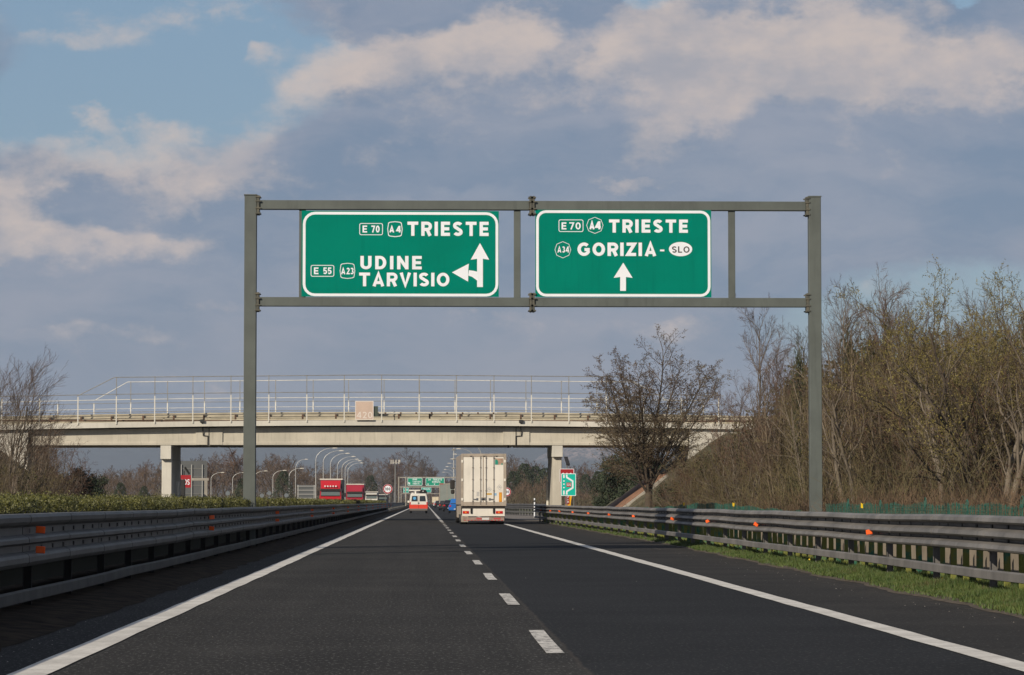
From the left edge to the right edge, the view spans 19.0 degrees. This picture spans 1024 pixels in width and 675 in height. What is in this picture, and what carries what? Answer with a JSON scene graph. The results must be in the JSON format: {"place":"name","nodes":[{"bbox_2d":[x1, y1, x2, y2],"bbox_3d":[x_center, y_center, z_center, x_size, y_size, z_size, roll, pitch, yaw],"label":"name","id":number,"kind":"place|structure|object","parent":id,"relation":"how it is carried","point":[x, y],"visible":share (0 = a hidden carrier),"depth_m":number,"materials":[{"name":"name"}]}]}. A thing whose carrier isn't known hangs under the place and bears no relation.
{"place":"outdoors","nodes":[
{"label":"outdoors","id":0,"kind":"place"},
{"bbox_2d":[0,505,408,651],"bbox_3d":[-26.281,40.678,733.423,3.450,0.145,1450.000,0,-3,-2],"label":"median earth","id":1,"kind":"structure","parent":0,"point":[21,623],"depth_m":43.47,"materials":[{"name":"soil"}]},
{"bbox_2d":[0,489,385,587],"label":"hedge","id":2,"kind":"object","parent":1,"relation":"on","point":[23,504],"visible":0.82,"depth_m":48.16,"materials":[{"name":"green plant"}]},
{"bbox_2d":[0,502,405,608],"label":"guard rail","id":3,"kind":"object","parent":1,"relation":"on","point":[28,541],"visible":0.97,"depth_m":45.87,"materials":[{"name":"metal"}]},
{"bbox_2d":[49,447,546,501],"bbox_3d":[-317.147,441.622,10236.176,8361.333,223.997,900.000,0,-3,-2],"label":"mountains","id":4,"kind":"structure","parent":0,"point":[121,459],"depth_m":10184.21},
{"bbox_2d":[409,504,537,513],"bbox_3d":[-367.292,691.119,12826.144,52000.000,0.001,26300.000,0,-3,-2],"label":"ground","id":5,"kind":"structure","parent":0,"point":[522,510],"depth_m":462.36,"materials":[{"name":"green plant"}]},
{"bbox_2d":[0,356,40,470],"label":"bare tree","id":6,"kind":"object","parent":5,"relation":"on","point":[1,420],"visible":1,"depth_m":167.00,"materials":[{"name":"brown plant"}]},
{"bbox_2d":[1,466,56,496],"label":"thicket shrub","id":7,"kind":"object","parent":5,"relation":"on","point":[15,476],"visible":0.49,"depth_m":162.15,"materials":[{"name":"brown plant"}]},
{"bbox_2d":[0,436,67,494],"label":"thicket shrub","id":8,"kind":"object","parent":5,"relation":"on","point":[42,463],"visible":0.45,"depth_m":177.07,"materials":[{"name":"brown plant"}]},
{"bbox_2d":[0,347,67,494],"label":"bare tree","id":9,"kind":"object","parent":5,"relation":"on","point":[22,433],"visible":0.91,"depth_m":170.60,"materials":[{"name":"brown plant"}]},
{"bbox_2d":[12,463,74,495],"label":"thicket shrub","id":10,"kind":"object","parent":5,"relation":"on","point":[54,479],"visible":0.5,"depth_m":166.91,"materials":[{"name":"brown plant"}]},
{"bbox_2d":[23,398,82,491],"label":"bare tree","id":11,"kind":"object","parent":5,"relation":"on","point":[49,446],"visible":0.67,"depth_m":179.15,"materials":[{"name":"brown plant"}]},
{"bbox_2d":[25,465,88,496],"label":"thicket shrub","id":12,"kind":"object","parent":5,"relation":"on","point":[66,478],"visible":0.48,"depth_m":171.10,"materials":[{"name":"brown plant"}]},
{"bbox_2d":[22,431,97,495],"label":"thicket shrub","id":13,"kind":"object","parent":5,"relation":"on","point":[72,488],"visible":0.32,"depth_m":184.95,"materials":[{"name":"brown plant"}]},
{"bbox_2d":[51,448,95,496],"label":"thicket shrub","id":14,"kind":"object","parent":5,"relation":"on","point":[70,477],"visible":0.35,"depth_m":188.94,"materials":[{"name":"brown plant"}]},
{"bbox_2d":[64,467,97,495],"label":"evergreen shrub","id":15,"kind":"object","parent":5,"relation":"on","point":[88,481],"visible":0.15,"depth_m":214.79,"materials":[{"name":"green plant"}]},
{"bbox_2d":[181,461,206,497],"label":"road sign","id":16,"kind":"object","parent":5,"relation":"on","point":[197,469],"visible":0.47,"depth_m":261.07,"materials":[{"name":"silver metal"}]},
{"bbox_2d":[205,460,227,496],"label":"bare tree","id":17,"kind":"object","parent":5,"relation":"on","point":[210,481],"visible":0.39,"depth_m":778.24,"materials":[{"name":"brown plant"}]},
{"bbox_2d":[208,451,235,497],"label":"bare tree","id":18,"kind":"object","parent":5,"relation":"on","point":[220,469],"visible":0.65,"depth_m":808.81,"materials":[{"name":"brown plant"}]},
{"bbox_2d":[219,448,264,496],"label":"bare tree","id":19,"kind":"object","parent":5,"relation":"on","point":[240,462],"visible":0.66,"depth_m":819.32,"materials":[{"name":"brown plant"}]},
{"bbox_2d":[271,471,293,497],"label":"pine tree","id":20,"kind":"object","parent":5,"relation":"on","point":[285,478],"visible":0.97,"depth_m":557.92,"materials":[{"name":"green plant"}]},
{"bbox_2d":[90,452,634,501],"bbox_3d":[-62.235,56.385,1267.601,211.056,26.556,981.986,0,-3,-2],"label":"wood","id":21,"kind":"object","parent":5,"relation":"on","point":[151,481],"visible":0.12,"depth_m":832.13,"materials":[{"name":"brown plant"}]},
{"bbox_2d":[100,485,624,505],"bbox_3d":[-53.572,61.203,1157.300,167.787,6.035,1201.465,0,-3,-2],"label":"scrub","id":22,"kind":"object","parent":5,"relation":"on","point":[513,500],"visible":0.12,"depth_m":594.87,"materials":[{"name":"green plant"}]},
{"bbox_2d":[0,375,769,504],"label":"overpass","id":23,"kind":"object","parent":5,"relation":"on","point":[170,435],"visible":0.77,"depth_m":205.40,"materials":[{"name":"white concrete"}]},
{"bbox_2d":[355,401,377,419],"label":"distance plate","id":24,"kind":"object","parent":23,"relation":"attached to","point":[366,410],"visible":1,"depth_m":204.66,"materials":[{"name":"beige metal"}]},
{"bbox_2d":[377,452,405,501],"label":"bare tree","id":25,"kind":"object","parent":5,"relation":"on","point":[393,467],"visible":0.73,"depth_m":1613.93,"materials":[{"name":"brown plant"}]},
{"bbox_2d":[365,472,455,503],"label":"wood","id":26,"kind":"object","parent":5,"relation":"on","point":[430,496],"visible":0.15,"depth_m":1594.46,"materials":[{"name":"plant"}]},
{"bbox_2d":[512,463,536,500],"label":"pine tree","id":27,"kind":"object","parent":5,"relation":"on","point":[522,467],"visible":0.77,"depth_m":758.93,"materials":[{"name":"green plant"}]},
{"bbox_2d":[243,194,822,545],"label":"sign gantry","id":28,"kind":"object","parent":5,"relation":"on","point":[810,302],"visible":0.98,"depth_m":83.63,"materials":[{"name":"grey metal"}]},
{"bbox_2d":[301,211,498,296],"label":"motorway sign","id":29,"kind":"object","parent":28,"relation":"attached to","point":[399,253],"visible":1,"depth_m":83.54,"materials":[{"name":"green metal"}]},
{"bbox_2d":[535,210,710,296],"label":"motorway sign","id":30,"kind":"object","parent":28,"relation":"attached to","point":[622,253],"visible":1,"depth_m":83.72,"materials":[{"name":"green metal"}]},
{"bbox_2d":[507,472,628,505],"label":"scrub","id":31,"kind":"object","parent":5,"relation":"on","point":[538,488],"visible":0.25,"depth_m":618.34,"materials":[{"name":"green plant"}]},
{"bbox_2d":[588,474,610,505],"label":"evergreen shrub","id":32,"kind":"object","parent":5,"relation":"on","point":[597,488],"visible":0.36,"depth_m":261.92,"materials":[{"name":"green plant"}]},
{"bbox_2d":[594,456,627,506],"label":"evergreen shrub","id":33,"kind":"object","parent":5,"relation":"on","point":[614,490],"visible":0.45,"depth_m":231.72,"materials":[{"name":"green plant"}]},
{"bbox_2d":[580,323,737,507],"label":"bare tree","id":34,"kind":"object","parent":5,"relation":"on","point":[643,451],"visible":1,"depth_m":169.66,"materials":[{"name":"brown plant"}]},
{"bbox_2d":[661,439,752,502],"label":"thicket shrub","id":35,"kind":"object","parent":5,"relation":"on","point":[720,466],"visible":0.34,"depth_m":151.98,"materials":[{"name":"brown plant"}]},
{"bbox_2d":[690,400,784,505],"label":"thicket shrub","id":36,"kind":"object","parent":5,"relation":"on","point":[739,453],"visible":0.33,"depth_m":139.82,"materials":[{"name":"brown plant"}]},
{"bbox_2d":[719,407,787,484],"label":"thicket shrub","id":37,"kind":"object","parent":5,"relation":"on","point":[753,441],"visible":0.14,"depth_m":138.22,"materials":[{"name":"brown plant"}]},
{"bbox_2d":[544,496,1023,591],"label":"screen fence","id":38,"kind":"object","parent":5,"relation":"on","point":[716,532],"visible":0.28,"depth_m":55.89,"materials":[{"name":"green"}]},
{"bbox_2d":[621,414,1023,513],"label":"tall reeds","id":39,"kind":"object","parent":5,"relation":"on","point":[912,485],"visible":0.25,"depth_m":96.96,"materials":[{"name":"plant"}]},
{"bbox_2d":[797,284,872,488],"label":"bare tree","id":40,"kind":"object","parent":5,"relation":"on","point":[848,320],"visible":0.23,"depth_m":122.52,"materials":[{"name":"brown plant"}]},
{"bbox_2d":[800,274,871,481],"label":"bare tree","id":41,"kind":"object","parent":5,"relation":"on","point":[843,334],"visible":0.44,"depth_m":116.21,"materials":[{"name":"brown plant"}]},
{"bbox_2d":[832,262,910,399],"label":"bare tree","id":42,"kind":"object","parent":5,"relation":"on","point":[894,293],"visible":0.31,"depth_m":128.55,"materials":[{"name":"brown plant"}]},
{"bbox_2d":[793,341,971,499],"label":"thicket shrub","id":43,"kind":"object","parent":5,"relation":"on","point":[872,425],"visible":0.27,"depth_m":109.97,"materials":[{"name":"brown plant"}]},
{"bbox_2d":[834,293,963,506],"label":"tree","id":44,"kind":"object","parent":5,"relation":"on","point":[854,394],"visible":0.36,"depth_m":111.73,"materials":[{"name":"beige plant"}]},
{"bbox_2d":[865,363,968,504],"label":"thicket shrub","id":45,"kind":"object","parent":5,"relation":"on","point":[887,416],"visible":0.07,"depth_m":106.02,"materials":[{"name":"brown plant"}]},
{"bbox_2d":[822,258,1023,495],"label":"bare tree","id":46,"kind":"object","parent":5,"relation":"on","point":[912,391],"visible":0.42,"depth_m":99.51,"materials":[{"name":"brown plant"}]},
{"bbox_2d":[849,355,996,501],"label":"thicket shrub","id":47,"kind":"object","parent":5,"relation":"on","point":[896,428],"visible":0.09,"depth_m":107.94,"materials":[{"name":"brown plant"}]},
{"bbox_2d":[867,254,1023,510],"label":"bare tree","id":48,"kind":"object","parent":5,"relation":"on","point":[914,381],"visible":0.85,"depth_m":92.16,"materials":[{"name":"brown plant"}]},
{"bbox_2d":[876,358,1023,499],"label":"thicket shrub","id":49,"kind":"object","parent":5,"relation":"on","point":[967,448],"visible":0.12,"depth_m":99.80,"materials":[{"name":"brown plant"}]},
{"bbox_2d":[909,289,995,395],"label":"tree","id":50,"kind":"object","parent":5,"relation":"on","point":[957,330],"visible":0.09,"depth_m":110.00,"materials":[{"name":"beige plant"}]},
{"bbox_2d":[882,349,1023,509],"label":"thicket shrub","id":51,"kind":"object","parent":5,"relation":"on","point":[976,449],"visible":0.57,"depth_m":93.13,"materials":[{"name":"brown plant"}]},
{"bbox_2d":[892,346,1023,506],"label":"thicket shrub","id":52,"kind":"object","parent":5,"relation":"on","point":[973,422],"visible":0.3,"depth_m":94.29,"materials":[{"name":"brown plant"}]},
{"bbox_2d":[915,325,1023,465],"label":"bare tree","id":53,"kind":"object","parent":5,"relation":"on","point":[978,379],"visible":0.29,"depth_m":99.11,"materials":[{"name":"brown plant"}]},
{"bbox_2d":[955,280,1011,377],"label":"bare tree","id":54,"kind":"object","parent":5,"relation":"on","point":[985,305],"visible":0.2,"depth_m":118.50,"materials":[{"name":"brown plant"}]},
{"bbox_2d":[0,504,1023,674],"bbox_3d":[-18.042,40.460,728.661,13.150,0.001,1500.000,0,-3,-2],"label":"road","id":55,"kind":"structure","parent":0,"point":[406,592],"depth_m":33.00,"materials":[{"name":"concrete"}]},
{"bbox_2d":[7,508,408,674],"bbox_3d":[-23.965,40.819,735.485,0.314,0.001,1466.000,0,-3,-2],"label":"edge line","id":56,"kind":"object","parent":55,"relation":"on","point":[51,664],"visible":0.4,"depth_m":31.45,"materials":[{"name":"paint"}]},
{"bbox_2d":[408,490,429,512],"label":"ambulance van","id":57,"kind":"object","parent":55,"relation":"on","point":[419,502],"visible":0.98,"depth_m":339.35,"materials":[{"name":"white metal"}]},
{"bbox_2d":[439,483,454,509],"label":"box truck","id":58,"kind":"object","parent":55,"relation":"on","point":[445,492],"visible":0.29,"depth_m":497.26,"materials":[{"name":"grey metal"}]},
{"bbox_2d":[450,454,505,523],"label":"semi trailer truck","id":59,"kind":"object","parent":55,"relation":"on","point":[480,481],"visible":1,"depth_m":172.32,"materials":[{"name":"white paint"}]},
{"bbox_2d":[428,506,563,652],"bbox_3d":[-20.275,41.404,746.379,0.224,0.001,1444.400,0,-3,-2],"label":"lane dashes","id":60,"kind":"object","parent":55,"relation":"on","point":[546,642],"visible":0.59,"depth_m":29.53,"materials":[{"name":"paint"}]},
{"bbox_2d":[505,504,545,515],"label":"guard rail","id":61,"kind":"object","parent":55,"relation":"on","point":[509,508],"visible":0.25,"depth_m":282.48,"materials":[{"name":"metal"}]},
{"bbox_2d":[477,516,1023,670],"bbox_3d":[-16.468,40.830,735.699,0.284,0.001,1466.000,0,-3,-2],"label":"edge line","id":62,"kind":"object","parent":55,"relation":"on","point":[993,658],"visible":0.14,"depth_m":32.79,"materials":[{"name":"paint"}]},
{"bbox_2d":[533,505,1023,588],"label":"guard rail","id":63,"kind":"object","parent":55,"relation":"on","point":[992,535],"visible":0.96,"depth_m":53.15,"materials":[{"name":"metal"}]},
{"bbox_2d":[729,529,1018,572],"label":"concrete parapet","id":64,"kind":"structure","parent":55,"relation":"on","point":[1000,567],"depth_m":48.94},
{"bbox_2d":[0,0,1023,415],"label":"sky","id":65,"kind":"structure","parent":0,"point":[135,134],"materials":[{"name":"blue"}]},
{"bbox_2d":[511,448,674,491],"bbox_3d":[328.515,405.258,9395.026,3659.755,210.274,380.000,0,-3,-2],"label":"snowy mountain","id":66,"kind":"structure","parent":0,"point":[588,456],"depth_m":9392.05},
{"bbox_2d":[606,432,747,506],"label":"embankment","id":67,"kind":"structure","parent":0,"point":[634,503],"depth_m":201.86,"materials":[{"name":"brown plant"}]},
{"bbox_2d":[609,474,667,506],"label":"slope paving","id":68,"kind":"structure","parent":67,"relation":"on","point":[628,499],"depth_m":207.47,"materials":[{"name":"concrete"}]},
{"bbox_2d":[540,520,1023,618],"bbox_3d":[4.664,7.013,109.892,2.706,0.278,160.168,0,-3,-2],"label":"grass","id":69,"kind":"structure","parent":0,"point":[975,591],"depth_m":46.89,"materials":[{"name":"green plant"}]},
{"bbox_2d":[561,473,575,505],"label":"lay by sign","id":70,"kind":"object","parent":69,"relation":"on","point":[568,484],"visible":0.94,"depth_m":185.96,"materials":[{"name":"teal metal"}]},
{"bbox_2d":[633,465,725,508],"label":"shrub","id":71,"kind":"object","parent":69,"relation":"on","point":[673,503],"visible":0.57,"depth_m":142.85,"materials":[{"name":"brown plant"}]},
{"bbox_2d":[695,381,736,477],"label":"bare tree","id":72,"kind":"object","parent":69,"relation":"on","point":[721,423],"visible":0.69,"depth_m":162.46,"materials":[{"name":"brown plant"}]},
{"bbox_2d":[710,370,756,456],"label":"bare tree","id":73,"kind":"object","parent":69,"relation":"on","point":[740,406],"visible":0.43,"depth_m":165.69,"materials":[{"name":"brown plant"}]},
{"bbox_2d":[686,434,791,508],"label":"shrub","id":74,"kind":"object","parent":69,"relation":"on","point":[736,477],"visible":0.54,"depth_m":129.14,"materials":[{"name":"brown plant"}]},
{"bbox_2d":[721,407,769,484],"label":"evergreen shrub","id":75,"kind":"object","parent":69,"relation":"on","point":[736,446],"visible":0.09,"depth_m":157.35,"materials":[{"name":"plant"}]},
{"bbox_2d":[732,327,802,472],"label":"bare tree","id":76,"kind":"object","parent":69,"relation":"on","point":[776,356],"visible":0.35,"depth_m":145.84,"materials":[{"name":"brown plant"}]},
{"bbox_2d":[729,293,807,469],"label":"bare tree","id":77,"kind":"object","parent":69,"relation":"on","point":[752,357],"visible":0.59,"depth_m":150.34,"materials":[{"name":"brown plant"}]},
{"bbox_2d":[740,364,807,507],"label":"tree","id":78,"kind":"object","parent":69,"relation":"on","point":[765,430],"visible":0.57,"depth_m":127.48,"materials":[{"name":"beige plant"}]},
{"bbox_2d":[749,343,801,485],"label":"bare tree","id":79,"kind":"object","parent":69,"relation":"on","point":[779,379],"visible":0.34,"depth_m":138.69,"materials":[{"name":"brown plant"}]},
{"bbox_2d":[753,384,806,501],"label":"tree","id":80,"kind":"object","parent":69,"relation":"on","point":[780,441],"visible":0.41,"depth_m":127.40,"materials":[{"name":"brown plant"}]},
{"bbox_2d":[624,483,940,513],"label":"dead bramble","id":81,"kind":"object","parent":69,"relation":"on","point":[725,500],"visible":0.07,"depth_m":124.52,"materials":[{"name":"plant"}]},
{"bbox_2d":[787,334,808,509],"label":"ivy clad trunk","id":82,"kind":"object","parent":69,"relation":"on","point":[798,363],"visible":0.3,"depth_m":124.36,"materials":[{"name":"green plant"}]},
{"bbox_2d":[769,319,828,464],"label":"bare tree","id":83,"kind":"object","parent":69,"relation":"on","point":[804,348],"visible":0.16,"depth_m":128.50,"materials":[{"name":"brown plant"}]},
{"bbox_2d":[768,377,855,505],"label":"tree","id":84,"kind":"object","parent":69,"relation":"on","point":[796,450],"visible":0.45,"depth_m":119.86,"materials":[{"name":"brown plant"}]},
{"bbox_2d":[788,370,862,503],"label":"tree","id":85,"kind":"object","parent":69,"relation":"on","point":[802,415],"visible":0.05,"depth_m":121.06,"materials":[{"name":"brown plant"}]},
{"bbox_2d":[785,340,875,506],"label":"bare tree","id":86,"kind":"object","parent":69,"relation":"on","point":[835,425],"visible":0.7,"depth_m":105.80,"materials":[{"name":"brown plant"}]},
{"bbox_2d":[803,361,877,497],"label":"tree","id":87,"kind":"object","parent":69,"relation":"on","point":[832,463],"visible":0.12,"depth_m":116.03,"materials":[{"name":"beige plant"}]},
{"bbox_2d":[797,319,914,491],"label":"tree","id":88,"kind":"object","parent":69,"relation":"on","point":[858,417],"visible":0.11,"depth_m":115.89,"materials":[{"name":"brown plant"}]},
{"bbox_2d":[830,349,910,492],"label":"tree","id":89,"kind":"object","parent":69,"relation":"on","point":[850,421],"visible":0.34,"depth_m":111.84,"materials":[{"name":"beige plant"}]},
{"bbox_2d":[840,281,914,476],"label":"bare tree","id":90,"kind":"object","parent":69,"relation":"on","point":[885,305],"visible":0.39,"depth_m":112.71,"materials":[{"name":"brown plant"}]},
{"bbox_2d":[745,480,1023,515],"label":"dead bramble","id":91,"kind":"object","parent":69,"relation":"on","point":[1013,504],"visible":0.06,"depth_m":74.83,"materials":[{"name":"brown plant"}]},
{"bbox_2d":[856,437,923,503],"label":"shrub","id":92,"kind":"object","parent":69,"relation":"on","point":[898,468],"visible":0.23,"depth_m":107.44,"materials":[{"name":"brown plant"}]},
{"bbox_2d":[857,325,929,483],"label":"tree","id":93,"kind":"object","parent":69,"relation":"on","point":[874,392],"visible":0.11,"depth_m":112.49,"materials":[{"name":"brown plant"}]},
{"bbox_2d":[881,289,936,498],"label":"bare tree","id":94,"kind":"object","parent":69,"relation":"on","point":[893,392],"visible":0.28,"depth_m":108.77,"materials":[{"name":"brown plant"}]},
{"bbox_2d":[863,308,984,490],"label":"tree","id":95,"kind":"object","parent":69,"relation":"on","point":[889,367],"visible":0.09,"depth_m":108.91,"materials":[{"name":"brown plant"}]},
{"bbox_2d":[875,441,986,507],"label":"shrub","id":96,"kind":"object","parent":69,"relation":"on","point":[928,481],"visible":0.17,"depth_m":98.69,"materials":[{"name":"brown plant"}]},
{"bbox_2d":[852,272,1023,496],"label":"bare tree","id":97,"kind":"object","parent":69,"relation":"on","point":[907,380],"visible":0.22,"depth_m":104.49,"materials":[{"name":"brown plant"}]},
{"bbox_2d":[894,300,1006,508],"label":"bare tree","id":98,"kind":"object","parent":69,"relation":"on","point":[932,415],"visible":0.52,"depth_m":97.19,"materials":[{"name":"brown plant"}]},
{"bbox_2d":[891,293,1020,492],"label":"tree","id":99,"kind":"object","parent":69,"relation":"on","point":[955,368],"visible":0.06,"depth_m":104.34,"materials":[{"name":"brown plant"}]},
{"bbox_2d":[960,346,1023,487],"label":"tree","id":100,"kind":"object","parent":69,"relation":"on","point":[993,437],"visible":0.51,"depth_m":90.41,"materials":[{"name":"brown plant"}]},
{"bbox_2d":[977,460,1023,515],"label":"shrub","id":101,"kind":"object","parent":69,"relation":"on","point":[1004,481],"visible":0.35,"depth_m":84.99,"materials":[{"name":"brown plant"}]},
{"bbox_2d":[978,271,1023,510],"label":"bare tree","id":102,"kind":"object","parent":69,"relation":"on","point":[1017,452],"visible":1,"depth_m":88.34,"materials":[{"name":"brown plant"}]},
{"label":"opposite road","id":103,"kind":"structure","parent":0,"visible":0},
{"bbox_2d":[297,485,314,498],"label":"road sign","id":104,"kind":"object","parent":103,"relation":"on","point":[305,491],"visible":0.74,"depth_m":380.93,"materials":[{"name":"silver metal"}]},
{"bbox_2d":[317,479,344,499],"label":"truck","id":105,"kind":"object","parent":103,"relation":"on","point":[333,489],"visible":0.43,"depth_m":336.32,"materials":[{"name":"red metal"}]},
{"bbox_2d":[345,484,364,499],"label":"truck","id":106,"kind":"object","parent":103,"relation":"on","point":[355,491],"visible":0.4,"depth_m":429.19,"materials":[{"name":"red metal"}]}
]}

